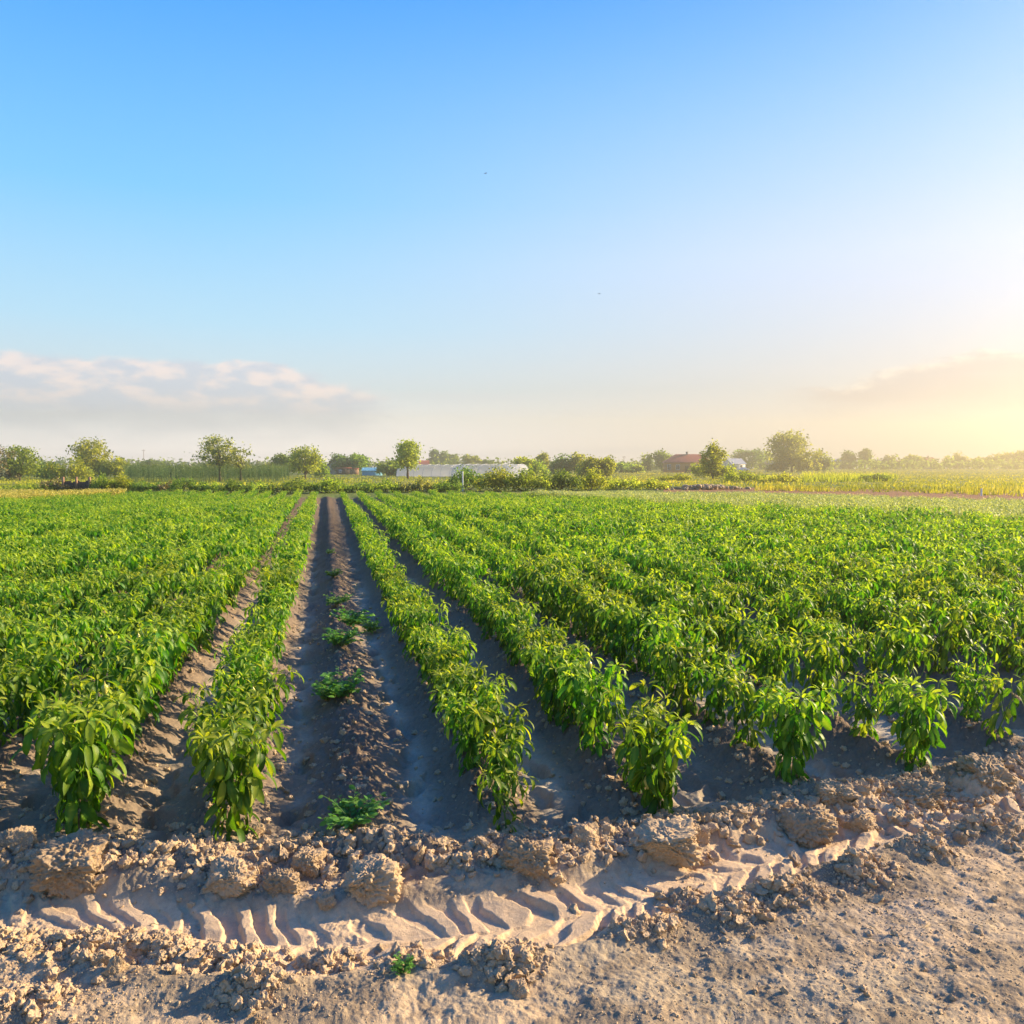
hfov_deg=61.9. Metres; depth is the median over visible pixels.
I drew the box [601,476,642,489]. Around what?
bush
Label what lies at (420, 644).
pepper plant
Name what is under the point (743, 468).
parked car
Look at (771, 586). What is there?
pepper plant
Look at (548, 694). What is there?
pepper plant
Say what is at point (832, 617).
pepper plant
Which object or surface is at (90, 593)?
pepper plant
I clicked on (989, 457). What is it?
tree
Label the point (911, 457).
round tree
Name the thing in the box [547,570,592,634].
pepper plant
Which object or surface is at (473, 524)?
pepper crop
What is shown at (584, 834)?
soil clod
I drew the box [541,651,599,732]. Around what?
pepper plant
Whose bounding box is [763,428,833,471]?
round tree
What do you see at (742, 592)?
pepper plant
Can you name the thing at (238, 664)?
pepper plant
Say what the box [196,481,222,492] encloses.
bush
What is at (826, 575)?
pepper plant
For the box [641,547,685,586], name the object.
pepper plant
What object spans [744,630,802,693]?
pepper plant
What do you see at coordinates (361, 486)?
bush
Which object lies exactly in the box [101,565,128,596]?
pepper plant
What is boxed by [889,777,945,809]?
soil clod
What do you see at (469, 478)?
bush
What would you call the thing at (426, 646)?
pepper plant
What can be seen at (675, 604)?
pepper plant
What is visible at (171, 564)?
pepper plant
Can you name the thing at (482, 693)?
pepper plant
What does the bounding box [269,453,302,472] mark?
round tree
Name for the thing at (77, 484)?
board wall
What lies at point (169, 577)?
pepper plant
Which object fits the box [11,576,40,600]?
pepper plant
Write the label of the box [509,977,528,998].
soil clod
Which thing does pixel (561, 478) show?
bush
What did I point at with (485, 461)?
tree
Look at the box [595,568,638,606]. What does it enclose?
pepper plant
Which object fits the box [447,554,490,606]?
pepper plant
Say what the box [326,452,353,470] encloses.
round tree
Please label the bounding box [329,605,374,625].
weed
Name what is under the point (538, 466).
bush
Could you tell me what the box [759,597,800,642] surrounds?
pepper plant
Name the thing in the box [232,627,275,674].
pepper plant
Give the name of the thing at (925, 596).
pepper plant
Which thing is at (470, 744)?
pepper plant
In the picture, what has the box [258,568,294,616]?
pepper plant
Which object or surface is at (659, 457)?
tree
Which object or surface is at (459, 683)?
pepper plant
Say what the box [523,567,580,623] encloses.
pepper plant
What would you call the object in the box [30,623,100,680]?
pepper plant
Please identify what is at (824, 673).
pepper plant
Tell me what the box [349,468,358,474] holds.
wooden shed
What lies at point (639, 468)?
bush
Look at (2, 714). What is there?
pepper plant
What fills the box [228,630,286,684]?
pepper plant
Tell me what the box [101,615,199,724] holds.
pepper plant
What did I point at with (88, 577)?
pepper plant
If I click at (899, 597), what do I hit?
pepper plant
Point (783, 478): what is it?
bush
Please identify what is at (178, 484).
bush
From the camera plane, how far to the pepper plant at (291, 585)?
8.85 m
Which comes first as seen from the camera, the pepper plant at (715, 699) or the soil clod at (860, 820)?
the soil clod at (860, 820)
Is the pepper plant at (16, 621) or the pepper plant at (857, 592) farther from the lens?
the pepper plant at (857, 592)
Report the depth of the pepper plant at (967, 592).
8.01 m
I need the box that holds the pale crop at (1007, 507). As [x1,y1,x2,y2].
[526,489,1023,527]
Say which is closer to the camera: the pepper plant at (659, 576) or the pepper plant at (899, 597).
the pepper plant at (899, 597)
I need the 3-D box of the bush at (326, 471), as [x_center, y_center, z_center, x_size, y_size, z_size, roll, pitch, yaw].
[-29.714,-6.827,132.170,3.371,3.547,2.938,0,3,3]
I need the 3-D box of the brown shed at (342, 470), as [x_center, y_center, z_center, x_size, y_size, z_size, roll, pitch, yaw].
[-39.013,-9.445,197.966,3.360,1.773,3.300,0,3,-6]
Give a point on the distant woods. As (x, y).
(977, 464)
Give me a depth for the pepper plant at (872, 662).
6.63 m
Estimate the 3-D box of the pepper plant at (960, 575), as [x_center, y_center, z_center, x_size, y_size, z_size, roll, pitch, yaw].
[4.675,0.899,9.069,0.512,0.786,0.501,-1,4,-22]
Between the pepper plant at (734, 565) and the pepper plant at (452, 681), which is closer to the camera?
the pepper plant at (452, 681)
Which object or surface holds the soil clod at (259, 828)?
on the ground at (504, 907)
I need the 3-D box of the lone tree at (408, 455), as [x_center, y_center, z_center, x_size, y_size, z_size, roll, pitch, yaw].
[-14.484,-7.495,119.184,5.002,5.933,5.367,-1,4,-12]
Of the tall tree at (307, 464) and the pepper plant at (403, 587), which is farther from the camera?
the tall tree at (307, 464)
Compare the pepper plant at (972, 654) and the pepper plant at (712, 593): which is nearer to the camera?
the pepper plant at (972, 654)
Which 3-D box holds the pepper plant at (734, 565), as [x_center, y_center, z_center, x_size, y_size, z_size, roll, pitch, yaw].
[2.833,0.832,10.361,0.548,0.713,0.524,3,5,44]
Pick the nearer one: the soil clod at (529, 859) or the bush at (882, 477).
the soil clod at (529, 859)
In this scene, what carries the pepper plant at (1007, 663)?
on the ground at (504, 907)
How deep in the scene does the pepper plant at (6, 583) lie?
8.84 m
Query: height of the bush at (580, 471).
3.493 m
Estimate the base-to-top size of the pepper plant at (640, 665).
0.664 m
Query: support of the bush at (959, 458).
on the ground at (504, 907)
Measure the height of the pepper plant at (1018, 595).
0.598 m
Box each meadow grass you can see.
[0,474,557,489]
[569,468,1023,492]
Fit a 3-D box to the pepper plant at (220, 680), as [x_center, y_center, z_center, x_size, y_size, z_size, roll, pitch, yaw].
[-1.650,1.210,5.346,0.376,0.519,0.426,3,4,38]
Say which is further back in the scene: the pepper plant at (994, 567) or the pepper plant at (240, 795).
the pepper plant at (994, 567)
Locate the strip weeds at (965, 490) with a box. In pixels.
[754,482,1023,496]
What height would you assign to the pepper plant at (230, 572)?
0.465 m
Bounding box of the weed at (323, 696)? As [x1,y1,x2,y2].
[311,680,341,699]
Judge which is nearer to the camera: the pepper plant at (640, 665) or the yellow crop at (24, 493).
the pepper plant at (640, 665)
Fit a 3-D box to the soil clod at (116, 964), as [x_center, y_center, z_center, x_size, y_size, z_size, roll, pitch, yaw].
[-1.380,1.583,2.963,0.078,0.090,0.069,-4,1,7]
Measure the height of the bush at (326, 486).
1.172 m
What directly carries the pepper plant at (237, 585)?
on the ground at (504, 907)
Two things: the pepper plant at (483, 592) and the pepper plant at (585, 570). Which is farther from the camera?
the pepper plant at (585, 570)
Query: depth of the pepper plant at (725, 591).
9.01 m
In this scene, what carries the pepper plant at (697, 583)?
on the ground at (504, 907)
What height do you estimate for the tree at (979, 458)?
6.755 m
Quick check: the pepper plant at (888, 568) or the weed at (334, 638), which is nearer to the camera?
the weed at (334, 638)
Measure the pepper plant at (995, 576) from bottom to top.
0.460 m
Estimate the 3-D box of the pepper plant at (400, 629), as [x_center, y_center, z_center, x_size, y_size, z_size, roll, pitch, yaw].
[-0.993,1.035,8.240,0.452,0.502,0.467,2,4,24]
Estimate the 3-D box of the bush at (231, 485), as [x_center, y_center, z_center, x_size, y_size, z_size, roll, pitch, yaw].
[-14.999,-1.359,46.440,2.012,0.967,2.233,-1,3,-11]
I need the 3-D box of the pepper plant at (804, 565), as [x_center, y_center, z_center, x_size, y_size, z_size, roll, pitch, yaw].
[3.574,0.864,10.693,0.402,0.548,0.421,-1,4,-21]
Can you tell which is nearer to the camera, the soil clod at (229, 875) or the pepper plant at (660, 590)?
the soil clod at (229, 875)
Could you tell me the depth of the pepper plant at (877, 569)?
10.33 m
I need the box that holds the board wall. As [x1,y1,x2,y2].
[62,477,91,490]
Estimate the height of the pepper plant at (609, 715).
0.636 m
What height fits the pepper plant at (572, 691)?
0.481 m
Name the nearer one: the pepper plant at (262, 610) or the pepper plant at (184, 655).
the pepper plant at (184, 655)
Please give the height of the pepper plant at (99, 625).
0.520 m
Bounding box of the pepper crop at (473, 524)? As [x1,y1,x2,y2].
[0,489,1023,597]
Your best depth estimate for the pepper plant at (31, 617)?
7.69 m
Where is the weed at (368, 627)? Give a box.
[361,617,382,633]
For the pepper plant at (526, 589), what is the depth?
10.44 m
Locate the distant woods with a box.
[2,454,1023,469]
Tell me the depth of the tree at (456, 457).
404.98 m
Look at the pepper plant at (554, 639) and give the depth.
6.40 m
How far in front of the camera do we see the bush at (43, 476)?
107.92 m
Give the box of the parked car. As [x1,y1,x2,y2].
[737,467,749,471]
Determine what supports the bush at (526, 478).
on the ground at (504, 907)
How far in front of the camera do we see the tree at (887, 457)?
404.70 m
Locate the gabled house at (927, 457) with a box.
[916,456,936,468]
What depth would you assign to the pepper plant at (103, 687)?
4.25 m
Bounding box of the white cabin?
[723,458,745,469]
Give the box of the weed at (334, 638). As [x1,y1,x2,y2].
[322,626,364,645]
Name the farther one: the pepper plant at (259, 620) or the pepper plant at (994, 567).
the pepper plant at (994, 567)
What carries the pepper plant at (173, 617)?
on the ground at (504, 907)
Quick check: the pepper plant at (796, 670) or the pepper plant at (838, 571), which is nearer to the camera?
the pepper plant at (796, 670)
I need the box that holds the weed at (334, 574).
[325,569,341,576]
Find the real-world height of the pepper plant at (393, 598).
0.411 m
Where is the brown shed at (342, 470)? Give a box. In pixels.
[336,467,351,473]
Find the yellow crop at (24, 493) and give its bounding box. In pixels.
[0,487,126,504]
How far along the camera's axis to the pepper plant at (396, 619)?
7.46 m
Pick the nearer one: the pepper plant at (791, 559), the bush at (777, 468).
the pepper plant at (791, 559)
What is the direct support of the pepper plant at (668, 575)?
on the ground at (504, 907)
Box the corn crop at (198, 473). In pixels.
[122,461,290,481]
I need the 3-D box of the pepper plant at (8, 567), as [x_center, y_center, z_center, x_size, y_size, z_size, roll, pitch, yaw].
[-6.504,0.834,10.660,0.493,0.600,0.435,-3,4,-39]
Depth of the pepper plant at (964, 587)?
8.79 m
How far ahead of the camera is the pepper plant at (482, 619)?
8.34 m
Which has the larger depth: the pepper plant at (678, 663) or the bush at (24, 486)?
the bush at (24, 486)
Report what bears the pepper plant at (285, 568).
on the ground at (504, 907)
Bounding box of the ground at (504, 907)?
[0,469,1023,1023]
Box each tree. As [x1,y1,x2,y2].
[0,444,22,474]
[0,444,48,480]
[37,459,60,477]
[65,436,113,478]
[99,456,132,478]
[141,458,169,467]
[192,433,248,481]
[225,444,254,479]
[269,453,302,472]
[283,443,325,478]
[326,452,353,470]
[343,452,372,472]
[374,459,397,475]
[391,439,425,478]
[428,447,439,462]
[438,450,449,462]
[449,453,459,463]
[458,454,482,463]
[479,459,490,463]
[508,456,538,467]
[533,450,551,467]
[567,451,587,474]
[578,454,609,477]
[598,455,615,478]
[613,462,636,472]
[641,452,652,470]
[651,448,672,470]
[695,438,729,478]
[726,447,768,468]
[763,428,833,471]
[841,450,859,467]
[857,448,875,467]
[883,455,897,468]
[903,454,925,468]
[971,456,988,468]
[983,455,998,466]
[990,451,1022,466]
[1014,450,1023,461]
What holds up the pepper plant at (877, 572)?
on the ground at (504, 907)
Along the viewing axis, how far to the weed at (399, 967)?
2.96 m
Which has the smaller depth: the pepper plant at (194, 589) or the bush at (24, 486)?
the pepper plant at (194, 589)
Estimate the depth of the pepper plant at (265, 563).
10.73 m
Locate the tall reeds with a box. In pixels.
[799,470,898,481]
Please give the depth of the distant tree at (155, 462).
254.58 m
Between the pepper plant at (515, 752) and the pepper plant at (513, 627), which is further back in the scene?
the pepper plant at (513, 627)
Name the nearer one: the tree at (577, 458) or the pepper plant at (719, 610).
the pepper plant at (719, 610)
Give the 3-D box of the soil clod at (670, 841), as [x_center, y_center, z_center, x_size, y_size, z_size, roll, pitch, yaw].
[0.691,1.514,3.868,0.325,0.211,0.307,-11,-5,0]
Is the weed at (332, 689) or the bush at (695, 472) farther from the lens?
the bush at (695, 472)
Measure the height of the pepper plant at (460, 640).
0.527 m
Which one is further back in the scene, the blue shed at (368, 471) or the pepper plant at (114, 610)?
the blue shed at (368, 471)
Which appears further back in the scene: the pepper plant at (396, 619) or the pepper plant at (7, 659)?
the pepper plant at (396, 619)
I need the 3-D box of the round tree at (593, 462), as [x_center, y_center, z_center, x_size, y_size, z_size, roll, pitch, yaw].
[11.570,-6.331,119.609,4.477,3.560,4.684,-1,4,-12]
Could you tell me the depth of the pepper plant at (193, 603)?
7.60 m
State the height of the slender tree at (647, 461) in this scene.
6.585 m
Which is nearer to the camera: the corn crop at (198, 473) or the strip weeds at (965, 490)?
the strip weeds at (965, 490)
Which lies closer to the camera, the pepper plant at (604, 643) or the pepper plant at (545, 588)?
the pepper plant at (604, 643)
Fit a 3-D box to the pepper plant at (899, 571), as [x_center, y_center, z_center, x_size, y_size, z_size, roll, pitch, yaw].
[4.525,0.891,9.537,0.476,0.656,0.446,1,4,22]
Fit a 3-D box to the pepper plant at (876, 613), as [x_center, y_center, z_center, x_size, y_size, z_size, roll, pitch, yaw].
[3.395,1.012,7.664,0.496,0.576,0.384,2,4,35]
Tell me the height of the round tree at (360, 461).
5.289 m
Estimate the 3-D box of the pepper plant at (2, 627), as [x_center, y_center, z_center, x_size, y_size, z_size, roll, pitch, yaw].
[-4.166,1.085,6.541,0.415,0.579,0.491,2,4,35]
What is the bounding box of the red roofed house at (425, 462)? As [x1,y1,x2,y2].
[419,460,429,464]
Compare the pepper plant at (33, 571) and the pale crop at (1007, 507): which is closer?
the pepper plant at (33, 571)
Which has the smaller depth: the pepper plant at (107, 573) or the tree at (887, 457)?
the pepper plant at (107, 573)
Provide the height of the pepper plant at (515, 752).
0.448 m
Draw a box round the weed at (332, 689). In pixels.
[311,666,365,697]
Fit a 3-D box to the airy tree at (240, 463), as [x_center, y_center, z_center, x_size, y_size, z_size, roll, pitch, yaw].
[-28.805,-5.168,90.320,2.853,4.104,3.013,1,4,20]
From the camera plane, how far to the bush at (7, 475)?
98.62 m
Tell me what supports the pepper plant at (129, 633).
on the ground at (504, 907)
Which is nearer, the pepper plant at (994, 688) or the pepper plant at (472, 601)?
the pepper plant at (994, 688)
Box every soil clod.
[0,825,38,851]
[27,828,110,899]
[90,949,113,966]
[100,956,129,975]
[200,854,259,899]
[243,1013,262,1023]
[247,823,264,836]
[262,867,300,897]
[290,846,326,878]
[316,889,336,910]
[341,853,404,909]
[374,943,383,954]
[497,838,553,882]
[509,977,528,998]
[571,824,597,845]
[628,814,702,868]
[692,822,710,844]
[778,804,838,848]
[813,778,859,805]
[836,808,877,834]
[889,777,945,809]
[923,823,942,835]
[952,752,1018,792]
[952,831,967,844]
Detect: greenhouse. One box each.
[396,464,457,476]
[451,464,528,477]
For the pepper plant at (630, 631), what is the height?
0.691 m
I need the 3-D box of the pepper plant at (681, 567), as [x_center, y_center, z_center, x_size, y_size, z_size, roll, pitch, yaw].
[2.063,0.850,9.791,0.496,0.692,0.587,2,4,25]
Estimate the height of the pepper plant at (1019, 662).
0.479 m
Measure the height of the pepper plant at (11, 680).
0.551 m
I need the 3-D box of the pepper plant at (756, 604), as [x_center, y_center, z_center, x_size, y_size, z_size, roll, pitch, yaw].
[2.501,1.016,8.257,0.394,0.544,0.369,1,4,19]
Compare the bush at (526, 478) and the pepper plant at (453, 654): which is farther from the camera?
the bush at (526, 478)
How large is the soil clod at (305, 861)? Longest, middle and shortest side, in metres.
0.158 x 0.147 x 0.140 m
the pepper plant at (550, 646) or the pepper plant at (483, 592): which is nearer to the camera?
the pepper plant at (550, 646)
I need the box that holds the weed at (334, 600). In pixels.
[323,592,353,605]
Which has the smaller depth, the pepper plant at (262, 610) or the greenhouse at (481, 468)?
the pepper plant at (262, 610)
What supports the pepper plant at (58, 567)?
on the ground at (504, 907)
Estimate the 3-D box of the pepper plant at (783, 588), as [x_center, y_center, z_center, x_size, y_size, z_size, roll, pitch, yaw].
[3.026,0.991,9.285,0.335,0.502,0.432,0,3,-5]
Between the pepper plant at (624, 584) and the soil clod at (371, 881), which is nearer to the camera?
the soil clod at (371, 881)
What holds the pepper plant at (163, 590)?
on the ground at (504, 907)
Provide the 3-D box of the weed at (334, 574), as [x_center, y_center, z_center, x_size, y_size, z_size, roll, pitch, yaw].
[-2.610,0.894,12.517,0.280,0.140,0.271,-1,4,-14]
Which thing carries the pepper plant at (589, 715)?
on the ground at (504, 907)
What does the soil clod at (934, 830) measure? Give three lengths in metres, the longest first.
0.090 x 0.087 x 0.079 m
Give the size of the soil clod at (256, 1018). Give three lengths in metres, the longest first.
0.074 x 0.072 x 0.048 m
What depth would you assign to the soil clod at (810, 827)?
4.06 m
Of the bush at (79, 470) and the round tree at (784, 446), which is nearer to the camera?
the bush at (79, 470)
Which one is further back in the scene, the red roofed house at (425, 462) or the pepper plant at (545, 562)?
the red roofed house at (425, 462)
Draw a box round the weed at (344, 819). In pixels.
[318,785,390,829]
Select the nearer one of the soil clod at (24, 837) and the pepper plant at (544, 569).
the soil clod at (24, 837)
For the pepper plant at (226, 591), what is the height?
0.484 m
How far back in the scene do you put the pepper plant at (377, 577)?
10.85 m
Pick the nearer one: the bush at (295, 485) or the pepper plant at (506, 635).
the pepper plant at (506, 635)
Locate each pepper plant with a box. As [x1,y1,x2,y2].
[0,554,13,579]
[0,557,20,579]
[0,573,19,608]
[0,579,21,614]
[0,579,31,619]
[0,586,15,614]
[0,602,48,651]
[0,608,35,654]
[0,613,9,665]
[0,617,4,646]
[0,619,39,665]
[0,640,66,720]
[0,642,72,735]
[0,660,35,746]
[0,681,7,724]
[3,571,44,612]
[4,614,78,702]
[8,692,139,834]
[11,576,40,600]
[11,582,69,644]
[12,565,54,600]
[15,593,73,645]
[23,575,78,628]
[24,612,94,686]
[26,555,66,588]
[26,674,125,811]
[27,637,83,693]
[28,555,68,590]
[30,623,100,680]
[39,583,83,629]
[43,573,88,615]
[46,688,132,781]
[52,576,98,619]
[52,647,170,757]
[61,603,119,665]
[62,672,146,765]
[66,612,111,668]
[69,633,164,737]
[70,579,100,614]
[71,572,107,614]
[74,570,102,600]
[77,595,144,652]
[81,566,119,586]
[84,559,119,603]
[88,599,140,645]
[93,591,146,646]
[95,629,163,698]
[96,652,154,691]
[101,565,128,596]
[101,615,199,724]
[102,577,163,635]
[117,565,169,620]
[119,563,174,617]
[122,616,196,694]
[126,574,169,618]
[137,563,178,589]
[137,571,164,606]
[143,553,197,601]
[143,603,205,673]
[146,625,191,681]
[151,594,205,652]
[153,554,183,594]
[153,609,203,664]
[167,567,224,605]
[167,614,197,659]
[168,593,231,653]
[173,682,269,776]
[174,587,220,639]
[177,572,233,623]
[177,576,229,636]
[184,698,264,780]
[184,709,289,842]
[188,571,230,600]
[188,716,255,803]
[197,570,225,592]
[207,568,240,584]
[208,575,232,607]
[208,660,269,723]
[212,565,251,609]
[212,639,271,694]
[213,661,271,721]
[215,660,303,753]
[221,640,272,678]
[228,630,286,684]
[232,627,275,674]
[234,611,282,653]
[242,598,293,659]
[250,579,294,625]
[252,603,285,628]
[254,567,304,620]
[254,587,298,634]
[256,557,294,576]
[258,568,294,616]
[263,563,300,579]
[265,584,297,626]
[375,568,395,600]
[378,579,401,606]
[380,592,427,640]
[381,568,405,585]
[381,574,406,584]
[383,576,405,604]
[384,597,433,659]
[386,579,426,625]
[390,590,417,603]
[392,584,418,604]
[392,600,438,645]
[397,599,450,663]
[399,588,433,610]
[401,602,441,644]
[407,625,449,677]
[408,622,469,682]
[415,640,470,712]
[418,628,463,689]
[420,620,459,646]
[426,660,487,727]
[427,676,500,757]
[431,631,476,694]
[431,664,483,707]
[435,690,506,776]
[439,553,472,600]
[442,555,483,599]
[443,662,516,739]
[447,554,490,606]
[455,584,488,616]
[457,571,502,591]
[458,579,479,608]
[463,694,533,787]
[464,586,489,622]
[467,586,502,626]
[467,588,511,640]
[468,580,511,628]
[474,724,533,805]
[477,766,538,833]
[481,599,527,640]
[486,598,530,651]
[487,598,540,665]
[493,611,531,657]
[509,619,558,668]
[510,564,531,597]
[512,561,534,601]
[514,552,562,605]
[515,630,566,693]
[516,615,568,680]
[517,630,588,708]
[520,641,589,726]
[521,556,577,613]
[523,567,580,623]
[526,553,576,609]
[535,564,585,630]
[536,577,585,621]
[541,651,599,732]
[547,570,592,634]
[556,576,608,640]
[556,652,630,757]
[557,661,610,739]
[576,586,632,650]
[577,556,610,593]
[578,589,625,644]
[580,592,635,656]
[583,552,626,598]
[586,557,631,590]
[589,564,612,591]
[594,605,643,665]
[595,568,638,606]
[598,679,677,793]
[603,569,643,605]
[607,597,674,672]
[609,566,663,617]
[612,704,702,814]
[618,586,644,625]
[618,599,688,678]
[628,575,673,631]
[638,574,692,630]
[639,614,718,702]
[640,634,687,691]
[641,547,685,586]
[643,589,704,632]
[650,640,712,721]
[653,560,678,587]
[654,602,700,646]
[660,551,701,600]
[661,570,698,601]
[664,585,729,655]
[671,555,716,603]
[679,587,739,661]
[680,567,724,616]
[685,644,755,726]
[700,607,749,674]
[704,583,724,618]
[706,579,754,624]
[707,559,740,586]
[710,579,741,620]
[710,665,787,748]
[714,604,781,676]
[720,550,768,603]
[738,624,801,685]
[740,573,765,606]
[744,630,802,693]
[747,678,836,784]
[750,555,799,609]
[751,589,791,638]
[753,565,807,599]
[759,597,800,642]
[764,549,803,586]
[768,585,820,650]
[772,579,803,617]
[777,627,812,707]
[779,558,814,592]
[784,631,859,715]
[788,575,828,618]
[789,562,826,590]
[796,608,839,655]
[796,615,846,669]
[798,588,834,624]
[803,564,834,606]
[810,581,849,622]
[819,574,845,608]
[821,577,878,638]
[825,623,875,676]
[826,554,875,588]
[828,668,900,741]
[838,588,896,640]
[842,562,904,624]
[843,566,893,622]
[847,628,893,683]
[859,593,920,651]
[864,562,896,593]
[867,611,937,689]
[868,557,914,608]
[879,676,960,771]
[886,569,923,610]
[891,610,933,655]
[893,597,952,665]
[894,561,938,599]
[896,572,947,611]
[897,604,976,675]
[903,559,946,593]
[903,578,953,636]
[903,647,938,698]
[913,568,970,610]
[918,553,965,581]
[920,558,975,615]
[927,584,988,640]
[946,564,981,597]
[948,595,1002,654]
[948,659,997,722]
[950,577,1000,623]
[961,642,992,680]
[962,569,994,587]
[964,596,1023,658]
[965,556,1010,586]
[966,575,1017,634]
[973,629,1006,682]
[975,575,1018,606]
[976,612,1023,672]
[978,672,1023,746]
[989,569,1023,602]
[1000,562,1023,601]
[1001,587,1023,612]
[1011,588,1023,611]
[1011,639,1023,682]
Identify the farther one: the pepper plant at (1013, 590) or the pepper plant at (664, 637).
the pepper plant at (1013, 590)
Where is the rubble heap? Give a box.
[655,484,750,489]
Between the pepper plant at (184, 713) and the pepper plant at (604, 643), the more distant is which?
the pepper plant at (604, 643)
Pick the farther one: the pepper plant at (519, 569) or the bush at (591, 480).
the bush at (591, 480)
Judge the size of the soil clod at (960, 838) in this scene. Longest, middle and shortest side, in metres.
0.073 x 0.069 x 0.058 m
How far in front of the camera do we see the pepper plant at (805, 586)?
8.93 m
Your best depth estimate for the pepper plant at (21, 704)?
5.48 m
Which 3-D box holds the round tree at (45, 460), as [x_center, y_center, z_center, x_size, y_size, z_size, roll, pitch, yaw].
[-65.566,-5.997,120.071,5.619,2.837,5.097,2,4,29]
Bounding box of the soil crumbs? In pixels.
[0,590,1023,1023]
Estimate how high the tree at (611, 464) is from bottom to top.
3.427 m
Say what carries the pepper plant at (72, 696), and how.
on the ground at (504, 907)
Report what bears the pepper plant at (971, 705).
on the ground at (504, 907)
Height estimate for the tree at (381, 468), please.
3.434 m
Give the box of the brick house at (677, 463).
[662,452,709,472]
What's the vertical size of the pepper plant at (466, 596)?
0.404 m
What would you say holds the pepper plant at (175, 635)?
on the ground at (504, 907)
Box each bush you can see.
[0,467,20,480]
[0,482,63,491]
[21,461,45,478]
[36,476,72,491]
[40,454,90,479]
[41,463,64,479]
[65,460,95,479]
[89,472,117,489]
[92,458,113,478]
[104,471,135,491]
[127,480,161,491]
[155,480,171,491]
[167,475,206,492]
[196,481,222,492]
[216,478,252,493]
[239,480,281,493]
[263,472,316,493]
[310,460,329,477]
[310,474,346,493]
[338,481,377,492]
[367,477,401,491]
[386,465,398,475]
[396,475,439,492]
[430,480,465,491]
[446,463,483,489]
[472,461,515,490]
[500,466,551,490]
[528,457,550,476]
[538,468,585,490]
[545,450,577,475]
[575,457,597,477]
[575,465,610,489]
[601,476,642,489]
[619,462,645,472]
[636,463,652,470]
[638,476,672,489]
[658,473,692,481]
[687,459,710,477]
[714,461,738,479]
[720,469,769,482]
[757,471,800,483]
[763,459,788,471]
[793,458,822,471]
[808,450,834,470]
[859,473,895,481]
[941,450,971,467]
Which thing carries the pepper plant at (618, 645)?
on the ground at (504, 907)
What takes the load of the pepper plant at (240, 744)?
on the ground at (504, 907)
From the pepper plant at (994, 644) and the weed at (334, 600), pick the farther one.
the weed at (334, 600)
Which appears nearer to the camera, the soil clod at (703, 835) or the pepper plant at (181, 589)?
the soil clod at (703, 835)
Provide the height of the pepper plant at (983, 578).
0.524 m
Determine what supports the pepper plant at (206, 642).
on the ground at (504, 907)
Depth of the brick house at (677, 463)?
241.70 m
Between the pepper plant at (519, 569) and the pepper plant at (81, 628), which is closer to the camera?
the pepper plant at (81, 628)
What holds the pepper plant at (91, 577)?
on the ground at (504, 907)
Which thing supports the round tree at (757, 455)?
on the ground at (504, 907)
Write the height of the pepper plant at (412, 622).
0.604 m
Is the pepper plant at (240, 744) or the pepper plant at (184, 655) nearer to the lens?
the pepper plant at (240, 744)
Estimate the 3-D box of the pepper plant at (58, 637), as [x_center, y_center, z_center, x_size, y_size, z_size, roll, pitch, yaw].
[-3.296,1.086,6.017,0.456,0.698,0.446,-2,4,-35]
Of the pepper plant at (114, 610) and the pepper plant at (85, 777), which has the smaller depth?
the pepper plant at (85, 777)
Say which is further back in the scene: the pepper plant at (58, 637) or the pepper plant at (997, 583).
the pepper plant at (997, 583)
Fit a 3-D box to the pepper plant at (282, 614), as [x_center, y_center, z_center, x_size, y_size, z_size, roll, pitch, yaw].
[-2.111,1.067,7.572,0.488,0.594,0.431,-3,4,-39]
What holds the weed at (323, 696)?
on the ground at (504, 907)
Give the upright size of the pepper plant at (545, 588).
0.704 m
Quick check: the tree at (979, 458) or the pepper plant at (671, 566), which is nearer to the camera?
the pepper plant at (671, 566)
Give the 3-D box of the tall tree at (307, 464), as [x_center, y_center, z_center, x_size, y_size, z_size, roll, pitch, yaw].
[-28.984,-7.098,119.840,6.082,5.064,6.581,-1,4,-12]
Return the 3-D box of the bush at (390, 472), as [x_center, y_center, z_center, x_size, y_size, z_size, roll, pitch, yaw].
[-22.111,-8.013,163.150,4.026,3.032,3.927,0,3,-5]
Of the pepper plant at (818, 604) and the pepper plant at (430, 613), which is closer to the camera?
the pepper plant at (430, 613)
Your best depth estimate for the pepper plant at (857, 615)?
7.92 m
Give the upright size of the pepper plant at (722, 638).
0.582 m
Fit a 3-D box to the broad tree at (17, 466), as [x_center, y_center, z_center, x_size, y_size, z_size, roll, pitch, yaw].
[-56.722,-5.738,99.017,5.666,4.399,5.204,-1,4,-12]
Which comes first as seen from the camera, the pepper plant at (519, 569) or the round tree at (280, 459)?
the pepper plant at (519, 569)
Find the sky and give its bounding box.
[0,0,1023,468]
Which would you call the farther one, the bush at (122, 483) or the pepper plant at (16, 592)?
the bush at (122, 483)
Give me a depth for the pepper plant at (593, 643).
7.74 m
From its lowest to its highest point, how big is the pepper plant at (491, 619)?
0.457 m
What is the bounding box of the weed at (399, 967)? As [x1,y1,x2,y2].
[390,951,415,975]
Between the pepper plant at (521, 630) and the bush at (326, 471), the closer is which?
the pepper plant at (521, 630)
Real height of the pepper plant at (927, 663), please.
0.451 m
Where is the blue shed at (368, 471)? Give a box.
[361,468,381,474]
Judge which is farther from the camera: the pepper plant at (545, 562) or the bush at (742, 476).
the bush at (742, 476)
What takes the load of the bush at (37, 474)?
on the ground at (504, 907)
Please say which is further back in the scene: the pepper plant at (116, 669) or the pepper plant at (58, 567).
the pepper plant at (58, 567)

